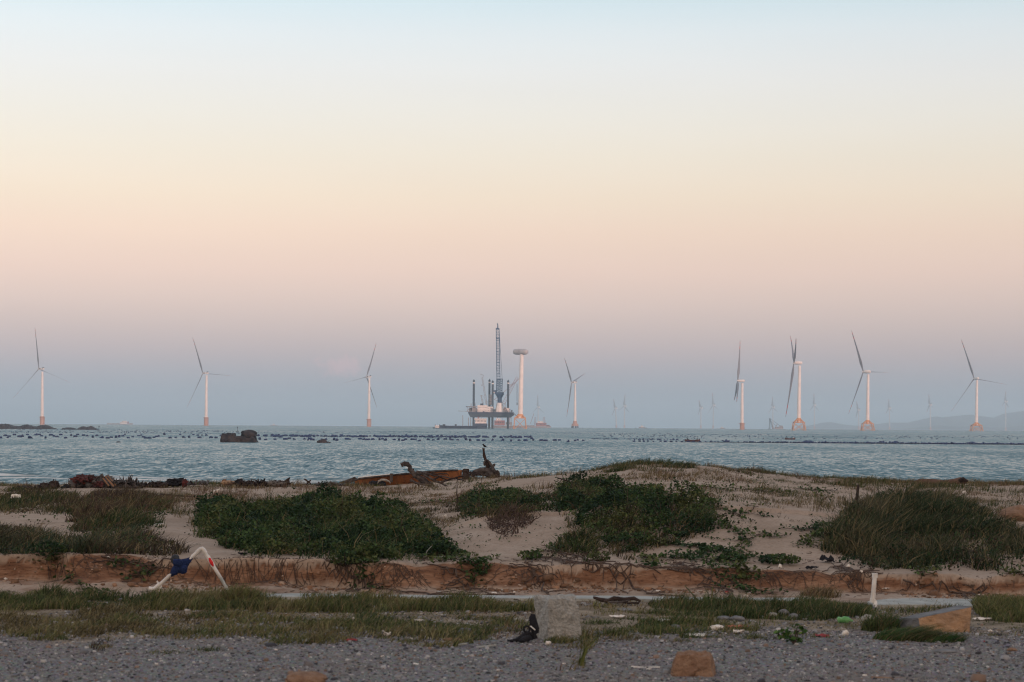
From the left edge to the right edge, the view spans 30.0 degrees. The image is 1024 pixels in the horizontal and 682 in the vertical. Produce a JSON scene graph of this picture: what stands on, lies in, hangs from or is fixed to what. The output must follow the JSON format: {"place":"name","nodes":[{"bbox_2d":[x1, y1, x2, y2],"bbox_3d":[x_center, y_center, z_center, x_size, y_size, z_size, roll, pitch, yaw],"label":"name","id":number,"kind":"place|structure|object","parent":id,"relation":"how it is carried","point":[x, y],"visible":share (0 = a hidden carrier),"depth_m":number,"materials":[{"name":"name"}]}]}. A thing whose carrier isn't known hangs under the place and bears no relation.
{"place":"outdoors","nodes":[
{"label":"outdoors","id":0,"kind":"place"},
{"bbox_2d":[0,464,1023,681],"bbox_3d":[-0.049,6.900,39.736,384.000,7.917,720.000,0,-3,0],"label":"ground","id":1,"kind":"structure","parent":0,"point":[644,577],"depth_m":34.42,"materials":[{"name":"sand"}]},
{"bbox_2d":[0,483,94,514],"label":"grass mound","id":2,"kind":"object","parent":1,"relation":"on","point":[6,503],"depth_m":52.51,"materials":[{"name":"green plant"}]},
{"bbox_2d":[28,540,67,555],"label":"leafy plant","id":3,"kind":"object","parent":1,"relation":"on","point":[50,544],"visible":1,"depth_m":34.56,"materials":[{"name":"green plant"}]},
{"bbox_2d":[27,631,78,640],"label":"grass tuft","id":4,"kind":"object","parent":1,"relation":"on","point":[54,637],"visible":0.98,"depth_m":26.32,"materials":[{"name":"green plant"}]},
{"bbox_2d":[32,548,113,591],"bbox_3d":[-7.765,4.066,33.886,0.704,0.680,2.464,2,-3,-39],"label":"beach vine","id":5,"kind":"object","parent":1,"relation":"on","point":[49,557],"visible":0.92,"depth_m":34.43,"materials":[{"name":"green plant"}]},
{"bbox_2d":[68,473,114,487],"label":"net heap","id":6,"kind":"object","parent":1,"relation":"on","point":[83,479],"visible":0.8,"depth_m":62.84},
{"bbox_2d":[0,518,201,557],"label":"grass mound","id":7,"kind":"object","parent":1,"relation":"on","point":[24,537],"depth_m":36.21,"materials":[{"name":"green plant"}]},
{"bbox_2d":[63,485,177,535],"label":"grass mound","id":8,"kind":"object","parent":1,"relation":"on","point":[107,508],"depth_m":44.86,"materials":[{"name":"green plant"}]},
{"bbox_2d":[90,613,153,625],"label":"grass tuft","id":9,"kind":"object","parent":1,"relation":"on","point":[121,620],"visible":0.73,"depth_m":28.36,"materials":[{"name":"green plant"}]},
{"bbox_2d":[107,474,144,488],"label":"driftwood pile","id":10,"kind":"object","parent":1,"relation":"on","point":[130,482],"visible":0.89,"depth_m":62.96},
{"bbox_2d":[92,553,171,582],"bbox_3d":[-6.811,4.097,34.354,1.554,0.524,0.748,0,-3,9],"label":"dead vine","id":11,"kind":"object","parent":1,"relation":"on","point":[124,561],"visible":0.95,"depth_m":34.55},
{"bbox_2d":[106,554,164,580],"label":"beach vine","id":12,"kind":"object","parent":1,"relation":"on","point":[122,563],"visible":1,"depth_m":34.40,"materials":[{"name":"green plant"}]},
{"bbox_2d":[141,480,168,487],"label":"driftwood pile","id":13,"kind":"object","parent":1,"relation":"on","point":[158,484],"visible":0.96,"depth_m":62.95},
{"bbox_2d":[165,477,183,486],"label":"black sack","id":14,"kind":"object","parent":1,"relation":"on","point":[173,482],"visible":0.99,"depth_m":63.20,"materials":[{"name":"plastic"}]},
{"bbox_2d":[148,547,228,590],"bbox_3d":[-5.553,3.923,32.892,1.388,0.778,0.257,0,-3,0],"label":"pvc pipe","id":15,"kind":"object","parent":1,"relation":"on","point":[180,565],"visible":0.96,"depth_m":32.83,"materials":[{"name":"plastic"}]},
{"bbox_2d":[183,608,236,618],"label":"grass tuft","id":16,"kind":"object","parent":1,"relation":"on","point":[198,614],"visible":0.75,"depth_m":29.42,"materials":[{"name":"green plant"}]},
{"bbox_2d":[215,582,265,602],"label":"grass tuft","id":17,"kind":"object","parent":1,"relation":"on","point":[230,594],"visible":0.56,"depth_m":31.52,"materials":[{"name":"green plant"}]},
{"bbox_2d":[231,478,293,485],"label":"driftwood pile","id":18,"kind":"object","parent":1,"relation":"on","point":[257,482],"visible":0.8,"depth_m":62.97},
{"bbox_2d":[285,671,327,681],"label":"stone","id":19,"kind":"object","parent":1,"relation":"on","point":[305,676],"visible":1,"depth_m":21.95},
{"bbox_2d":[183,480,468,560],"bbox_3d":[-5.011,4.029,46.400,5.991,1.056,23.804,1,-3,-8],"label":"shrub","id":20,"kind":"object","parent":1,"relation":"on","point":[322,521],"visible":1,"depth_m":39.41,"materials":[{"name":"green plant"}]},
{"bbox_2d":[328,549,359,566],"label":"leafy plant","id":21,"kind":"object","parent":1,"relation":"on","point":[342,552],"visible":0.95,"depth_m":34.59,"materials":[{"name":"green plant"}]},
{"bbox_2d":[322,558,383,591],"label":"dead vine","id":22,"kind":"object","parent":1,"relation":"on","point":[345,568],"visible":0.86,"depth_m":34.55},
{"bbox_2d":[341,555,389,589],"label":"beach vine","id":23,"kind":"object","parent":1,"relation":"on","point":[373,558],"visible":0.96,"depth_m":34.41,"materials":[{"name":"green plant"}]},
{"bbox_2d":[341,469,469,484],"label":"boat wreck","id":24,"kind":"object","parent":1,"relation":"on","point":[399,478],"visible":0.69,"depth_m":73.44,"materials":[{"name":"orange wood"}]},
{"bbox_2d":[400,461,466,486],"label":"driftwood tree","id":25,"kind":"object","parent":1,"relation":"on","point":[416,474],"visible":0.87,"depth_m":66.24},
{"bbox_2d":[359,575,519,600],"bbox_3d":[-1.422,4.294,33.074,3.498,0.255,1.930,-1,-3,24],"label":"dead vine","id":26,"kind":"object","parent":1,"relation":"on","point":[437,593],"visible":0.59,"depth_m":33.48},
{"bbox_2d":[422,562,486,593],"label":"dead vine","id":27,"kind":"object","parent":1,"relation":"on","point":[455,571],"visible":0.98,"depth_m":34.61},
{"bbox_2d":[408,549,501,565],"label":"beach vine","id":28,"kind":"object","parent":1,"relation":"on","point":[431,558],"visible":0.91,"depth_m":35.31,"materials":[{"name":"green plant"}]},
{"bbox_2d":[34,552,901,593],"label":"hanging roots","id":29,"kind":"object","parent":1,"relation":"on","point":[417,571],"visible":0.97,"depth_m":34.52,"materials":[{"name":"plant"}]},
{"bbox_2d":[453,554,500,587],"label":"beach vine","id":30,"kind":"object","parent":1,"relation":"on","point":[471,563],"visible":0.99,"depth_m":34.87,"materials":[{"name":"green plant"}]},
{"bbox_2d":[473,557,491,575],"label":"leafy plant","id":31,"kind":"object","parent":1,"relation":"on","point":[481,560],"visible":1,"depth_m":34.75,"materials":[{"name":"green plant"}]},
{"bbox_2d":[469,448,500,477],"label":"driftwood stump","id":32,"kind":"object","parent":1,"relation":"on","point":[488,469],"visible":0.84,"depth_m":73.72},
{"bbox_2d":[452,480,558,520],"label":"shrub","id":33,"kind":"object","parent":1,"relation":"on","point":[480,503],"visible":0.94,"depth_m":44.50,"materials":[{"name":"green plant"}]},
{"bbox_2d":[2,488,1015,596],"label":"twigs","id":34,"kind":"object","parent":1,"relation":"on","point":[522,562],"visible":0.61,"depth_m":34.58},
{"bbox_2d":[12,468,1010,566],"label":"ground cover","id":35,"kind":"object","parent":1,"relation":"on","point":[563,527],"visible":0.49,"depth_m":40.75,"materials":[{"name":"green plant"}]},
{"bbox_2d":[0,598,1023,681],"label":"gravel","id":36,"kind":"structure","parent":1,"relation":"on","point":[980,676],"depth_m":24.64,"materials":[{"name":"gravel"}]},
{"bbox_2d":[0,555,1023,598],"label":"soil clods","id":37,"kind":"object","parent":1,"relation":"on","point":[594,587],"visible":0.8,"depth_m":34.29,"materials":[{"name":"soil"}]},
{"bbox_2d":[484,500,541,538],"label":"shrub","id":38,"kind":"object","parent":1,"relation":"on","point":[500,523],"visible":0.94,"depth_m":40.63,"materials":[{"name":"brown plant"}]},
{"bbox_2d":[507,614,538,642],"bbox_3d":[0.164,3.968,26.348,0.438,0.409,0.195,1,-3,-20],"label":"black bag","id":39,"kind":"object","parent":1,"relation":"on","point":[526,636],"visible":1,"depth_m":26.37,"materials":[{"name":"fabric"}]},
{"bbox_2d":[516,549,542,559],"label":"leafy plant","id":40,"kind":"object","parent":1,"relation":"on","point":[531,556],"visible":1,"depth_m":35.76,"materials":[{"name":"green plant"}]},
{"bbox_2d":[266,593,798,601],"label":"concrete slab","id":41,"kind":"structure","parent":1,"relation":"on","point":[498,597],"depth_m":32.77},
{"bbox_2d":[509,558,565,594],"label":"dead vine","id":42,"kind":"object","parent":1,"relation":"on","point":[537,576],"visible":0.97,"depth_m":34.85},
{"bbox_2d":[523,541,587,558],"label":"beach vine","id":43,"kind":"object","parent":1,"relation":"on","point":[550,543],"visible":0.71,"depth_m":37.09,"materials":[{"name":"green plant"}]},
{"bbox_2d":[534,594,581,639],"bbox_3d":[0.639,3.911,26.954,0.541,0.691,0.572,1,-3,-23],"label":"concrete block","id":44,"kind":"object","parent":1,"relation":"on","point":[558,614],"depth_m":26.75,"materials":[{"name":"concrete"}]},
{"bbox_2d":[543,632,576,643],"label":"grass tuft","id":45,"kind":"object","parent":1,"relation":"on","point":[560,640],"visible":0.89,"depth_m":26.32,"materials":[{"name":"green plant"}]},
{"bbox_2d":[527,555,606,569],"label":"dead vine","id":46,"kind":"object","parent":1,"relation":"on","point":[567,561],"visible":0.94,"depth_m":35.20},
{"bbox_2d":[544,521,607,563],"bbox_3d":[1.222,3.864,37.001,1.347,0.675,4.500,0,-3,10],"label":"shrub","id":47,"kind":"object","parent":1,"relation":"on","point":[582,535],"visible":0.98,"depth_m":37.52,"materials":[{"name":"green plant"}]},
{"bbox_2d":[553,550,622,577],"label":"dead vine","id":48,"kind":"object","parent":1,"relation":"on","point":[601,563],"visible":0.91,"depth_m":34.94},
{"bbox_2d":[577,634,601,665],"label":"grass tuft","id":49,"kind":"object","parent":1,"relation":"on","point":[584,655],"visible":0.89,"depth_m":23.91,"materials":[{"name":"green plant"}]},
{"bbox_2d":[589,551,610,561],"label":"leafy plant","id":50,"kind":"object","parent":1,"relation":"on","point":[606,555],"visible":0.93,"depth_m":35.73,"materials":[{"name":"green plant"}]},
{"bbox_2d":[580,616,619,624],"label":"grass tuft","id":51,"kind":"object","parent":1,"relation":"on","point":[603,621],"visible":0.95,"depth_m":28.86,"materials":[{"name":"green plant"}]},
{"bbox_2d":[593,596,640,603],"bbox_3d":[1.754,4.325,31.902,0.796,0.145,0.358,0,-3,0],"label":"driftwood","id":52,"kind":"object","parent":1,"relation":"on","point":[617,599],"visible":1,"depth_m":31.82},
{"bbox_2d":[602,462,639,472],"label":"grass tuft","id":53,"kind":"object","parent":1,"relation":"on","point":[627,466],"visible":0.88,"depth_m":57.27,"materials":[{"name":"green plant"}]},
{"bbox_2d":[547,470,723,560],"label":"shrub","id":54,"kind":"object","parent":1,"relation":"on","point":[620,496],"visible":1,"depth_m":40.56,"materials":[{"name":"green plant"}]},
{"bbox_2d":[605,564,673,595],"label":"dead vine","id":55,"kind":"object","parent":1,"relation":"on","point":[630,582],"visible":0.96,"depth_m":34.78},
{"bbox_2d":[614,560,695,573],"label":"dead vine","id":56,"kind":"object","parent":1,"relation":"on","point":[645,566],"visible":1,"depth_m":35.04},
{"bbox_2d":[659,460,699,467],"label":"grass tuft","id":57,"kind":"object","parent":1,"relation":"on","point":[688,464],"visible":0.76,"depth_m":58.64,"materials":[{"name":"green plant"}]},
{"bbox_2d":[633,548,738,566],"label":"beach vine","id":58,"kind":"object","parent":1,"relation":"on","point":[651,557],"visible":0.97,"depth_m":36.26,"materials":[{"name":"green plant"}]},
{"bbox_2d":[670,650,715,676],"bbox_3d":[2.183,3.904,23.108,0.554,0.338,0.401,0,-3,12],"label":"stone","id":59,"kind":"object","parent":1,"relation":"on","point":[691,663],"visible":0.98,"depth_m":22.96,"materials":[{"name":"stone"}]},
{"bbox_2d":[663,560,732,594],"bbox_3d":[3.413,4.285,34.470,0.781,0.471,3.183,1,-3,-18],"label":"dead vine","id":60,"kind":"object","parent":1,"relation":"on","point":[681,563],"visible":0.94,"depth_m":35.04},
{"bbox_2d":[660,536,743,555],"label":"beach vine","id":61,"kind":"object","parent":1,"relation":"on","point":[706,546],"visible":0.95,"depth_m":37.42,"materials":[{"name":"green plant"}]},
{"bbox_2d":[716,551,747,561],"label":"leafy plant","id":62,"kind":"object","parent":1,"relation":"on","point":[732,554],"visible":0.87,"depth_m":35.97,"materials":[{"name":"green plant"}]},
{"bbox_2d":[677,481,789,496],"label":"beach vine","id":63,"kind":"object","parent":1,"relation":"on","point":[733,484],"visible":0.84,"depth_m":48.16,"materials":[{"name":"green plant"}]},
{"bbox_2d":[705,511,762,564],"bbox_3d":[4.386,3.899,37.979,1.154,0.757,5.963,0,-3,0],"label":"beach vine","id":64,"kind":"object","parent":1,"relation":"on","point":[725,521],"visible":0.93,"depth_m":38.70,"materials":[{"name":"green plant"}]},
{"bbox_2d":[696,558,788,594],"bbox_3d":[3.947,4.253,34.580,0.908,0.512,2.261,2,-3,-35],"label":"beach vine","id":65,"kind":"object","parent":1,"relation":"on","point":[754,590],"visible":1,"depth_m":34.36,"materials":[{"name":"green plant"}]},
{"bbox_2d":[714,498,773,521],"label":"beach vine","id":66,"kind":"object","parent":1,"relation":"on","point":[740,511],"visible":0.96,"depth_m":41.22,"materials":[{"name":"green plant"}]},
{"bbox_2d":[724,558,769,580],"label":"beach vine","id":67,"kind":"object","parent":1,"relation":"on","point":[737,566],"visible":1,"depth_m":34.68,"materials":[{"name":"green plant"}]},
{"bbox_2d":[734,527,791,545],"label":"beach vine","id":68,"kind":"object","parent":1,"relation":"on","point":[776,534],"visible":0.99,"depth_m":38.73,"materials":[{"name":"green plant"}]},
{"bbox_2d":[758,553,802,564],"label":"leafy plant","id":69,"kind":"object","parent":1,"relation":"on","point":[775,558],"visible":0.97,"depth_m":35.84,"materials":[{"name":"green plant"}]},
{"bbox_2d":[784,623,807,643],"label":"leafy plant","id":70,"kind":"object","parent":1,"relation":"on","point":[792,638],"visible":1,"depth_m":26.33,"materials":[{"name":"green plant"}]},
{"bbox_2d":[780,520,835,531],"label":"beach vine","id":71,"kind":"object","parent":1,"relation":"on","point":[803,528],"visible":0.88,"depth_m":39.60,"materials":[{"name":"green plant"}]},
{"bbox_2d":[790,520,833,547],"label":"beach vine","id":72,"kind":"object","parent":1,"relation":"on","point":[808,540],"visible":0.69,"depth_m":38.40,"materials":[{"name":"green plant"}]},
{"bbox_2d":[788,485,840,499],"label":"beach vine","id":73,"kind":"object","parent":1,"relation":"on","point":[818,488],"visible":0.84,"depth_m":51.89,"materials":[{"name":"green plant"}]},
{"bbox_2d":[793,583,848,597],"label":"grass tuft","id":74,"kind":"object","parent":1,"relation":"on","point":[815,592],"visible":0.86,"depth_m":33.52,"materials":[{"name":"green plant"}]},
{"bbox_2d":[822,561,882,589],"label":"dead vine","id":75,"kind":"object","parent":1,"relation":"on","point":[848,569],"visible":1,"depth_m":34.50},
{"bbox_2d":[870,573,877,607],"bbox_3d":[6.030,4.180,31.810,0.140,0.625,0.178,0,-3,0],"label":"pvc post","id":76,"kind":"object","parent":1,"relation":"on","point":[873,588],"visible":0.94,"depth_m":31.82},
{"bbox_2d":[859,609,904,631],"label":"grass tuft","id":77,"kind":"object","parent":1,"relation":"on","point":[882,622],"visible":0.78,"depth_m":28.15,"materials":[{"name":"green plant"}]},
{"bbox_2d":[873,622,955,641],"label":"grass tuft","id":78,"kind":"object","parent":1,"relation":"on","point":[913,633],"visible":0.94,"depth_m":27.00,"materials":[{"name":"green plant"}]},
{"bbox_2d":[809,480,1023,570],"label":"grass mound","id":79,"kind":"object","parent":1,"relation":"on","point":[884,524],"depth_m":38.76,"materials":[{"name":"green plant"}]},
{"bbox_2d":[867,598,973,608],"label":"concrete slab","id":80,"kind":"structure","parent":1,"relation":"on","point":[915,602],"depth_m":32.24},
{"bbox_2d":[903,564,947,576],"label":"beach vine","id":81,"kind":"object","parent":1,"relation":"on","point":[928,568],"visible":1,"depth_m":34.32,"materials":[{"name":"green plant"}]},
{"bbox_2d":[897,605,970,631],"bbox_3d":[6.421,4.154,28.317,1.290,0.465,0.702,1,-3,-19],"label":"boulder","id":82,"kind":"object","parent":1,"relation":"on","point":[958,617],"visible":0.76,"depth_m":28.06,"materials":[{"name":"stone"}]},
{"bbox_2d":[916,477,967,483],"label":"driftwood log","id":83,"kind":"object","parent":1,"relation":"on","point":[962,480],"visible":0.56,"depth_m":65.75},
{"bbox_2d":[899,579,986,599],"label":"dead vine","id":84,"kind":"object","parent":1,"relation":"on","point":[954,592],"visible":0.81,"depth_m":34.18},
{"bbox_2d":[916,632,970,642],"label":"grass tuft","id":85,"kind":"object","parent":1,"relation":"on","point":[953,638],"visible":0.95,"depth_m":26.83,"materials":[{"name":"green plant"}]},
{"bbox_2d":[986,563,1023,575],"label":"beach vine","id":86,"kind":"object","parent":1,"relation":"on","point":[1014,571],"visible":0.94,"depth_m":34.30,"materials":[{"name":"green plant"}]},
{"bbox_2d":[998,504,1023,520],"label":"clay outcrop","id":87,"kind":"object","parent":1,"relation":"on","point":[1015,510],"visible":0.61,"depth_m":41.81,"materials":[{"name":"brown soil"}]},
{"bbox_2d":[0,424,1023,484],"bbox_3d":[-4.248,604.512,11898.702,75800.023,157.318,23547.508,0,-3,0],"label":"sea","id":88,"kind":"structure","parent":0,"point":[37,459],"depth_m":410.89,"materials":[{"name":"liquid"}]},
{"bbox_2d":[0,423,55,428],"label":"rock reef","id":89,"kind":"object","parent":88,"relation":"on","point":[9,426],"visible":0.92,"depth_m":1489.29},
{"bbox_2d":[14,331,65,424],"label":"wind turbine","id":90,"kind":"object","parent":88,"relation":"in","point":[42,419],"visible":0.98,"depth_m":4146.52,"materials":[{"name":"white paint"}]},
{"bbox_2d":[192,340,228,425],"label":"wind turbine","id":91,"kind":"object","parent":88,"relation":"in","point":[206,420],"visible":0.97,"depth_m":4195.78,"materials":[{"name":"white paint"}]},
{"bbox_2d":[220,433,257,441],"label":"sea rock","id":92,"kind":"object","parent":88,"relation":"in","point":[229,437],"visible":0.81,"depth_m":587.03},
{"bbox_2d":[353,345,376,426],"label":"wind turbine","id":93,"kind":"object","parent":88,"relation":"in","point":[368,419],"visible":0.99,"depth_m":4446.37,"materials":[{"name":"white paint"}]},
{"bbox_2d":[440,416,486,428],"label":"deck barge","id":94,"kind":"object","parent":88,"relation":"on","point":[480,423],"visible":0.85,"depth_m":2846.88,"materials":[{"name":"blue paint"}]},
{"bbox_2d":[466,323,516,428],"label":"jackup platform","id":95,"kind":"structure","parent":88,"relation":"on","point":[486,410],"depth_m":2991.16,"materials":[{"name":"metal"}]},
{"bbox_2d":[493,377,528,427],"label":"crane vessel","id":96,"kind":"object","parent":88,"relation":"on","point":[498,421],"visible":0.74,"depth_m":3888.89,"materials":[{"name":"grey metal"}]},
{"bbox_2d":[0,429,1023,443],"bbox_3d":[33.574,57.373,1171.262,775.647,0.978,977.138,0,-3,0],"label":"float","id":97,"kind":"object","parent":88,"relation":"on","point":[639,439],"visible":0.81,"depth_m":895.80,"materials":[{"name":"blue plastic"}]},
{"bbox_2d":[513,349,527,428],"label":"wind turbine","id":98,"kind":"object","parent":88,"relation":"in","point":[521,352],"visible":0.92,"depth_m":2946.63,"materials":[{"name":"white paint"}]},
{"bbox_2d":[528,414,550,427],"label":"crane vessel","id":99,"kind":"object","parent":88,"relation":"on","point":[540,424],"visible":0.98,"depth_m":5190.73,"materials":[{"name":"grey metal"}]},
{"bbox_2d":[564,358,583,427],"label":"wind turbine","id":100,"kind":"object","parent":88,"relation":"in","point":[575,424],"visible":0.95,"depth_m":4894.51,"materials":[{"name":"white paint"}]},
{"bbox_2d":[734,346,744,429],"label":"wind turbine","id":101,"kind":"object","parent":88,"relation":"in","point":[742,425],"visible":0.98,"depth_m":3996.57,"materials":[{"name":"white paint"}]},
{"bbox_2d":[786,336,805,430],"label":"wind turbine","id":102,"kind":"object","parent":88,"relation":"in","point":[798,419],"visible":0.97,"depth_m":3397.92,"materials":[{"name":"white paint"}]},
{"bbox_2d":[849,330,874,430],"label":"wind turbine","id":103,"kind":"object","parent":88,"relation":"on","point":[867,421],"visible":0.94,"depth_m":3646.25,"materials":[{"name":"white paint"}]},
{"bbox_2d":[716,442,1023,444],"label":"rope","id":104,"kind":"object","parent":88,"relation":"on","point":[866,443],"visible":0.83,"depth_m":696.74,"materials":[{"name":"grey"}]},
{"bbox_2d":[954,340,1006,430],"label":"wind turbine","id":105,"kind":"object","parent":88,"relation":"on","point":[976,423],"visible":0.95,"depth_m":4197.31,"materials":[{"name":"white paint"}]},
{"bbox_2d":[0,580,1023,670],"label":"grass","id":106,"kind":"structure","parent":0,"point":[1002,608],"depth_m":29.90,"materials":[{"name":"green plant"}]},
{"bbox_2d":[0,456,1023,558],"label":"grass","id":107,"kind":"structure","parent":0,"point":[863,480],"depth_m":56.66,"materials":[{"name":"green plant"}]},
{"bbox_2d":[0,0,1023,428],"label":"sky","id":108,"kind":"structure","parent":0,"point":[637,194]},
{"bbox_2d":[796,411,1023,429],"bbox_3d":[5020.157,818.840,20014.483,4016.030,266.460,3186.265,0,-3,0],"label":"hills","id":109,"kind":"structure","parent":0,"point":[1014,418],"depth_m":19340.57,"materials":[{"name":"grey"}]},
{"bbox_2d":[900,425,1023,430],"bbox_3d":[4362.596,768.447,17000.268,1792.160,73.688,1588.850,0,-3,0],"label":"hills","id":110,"kind":"structure","parent":0,"point":[1012,428],"depth_m":16589.96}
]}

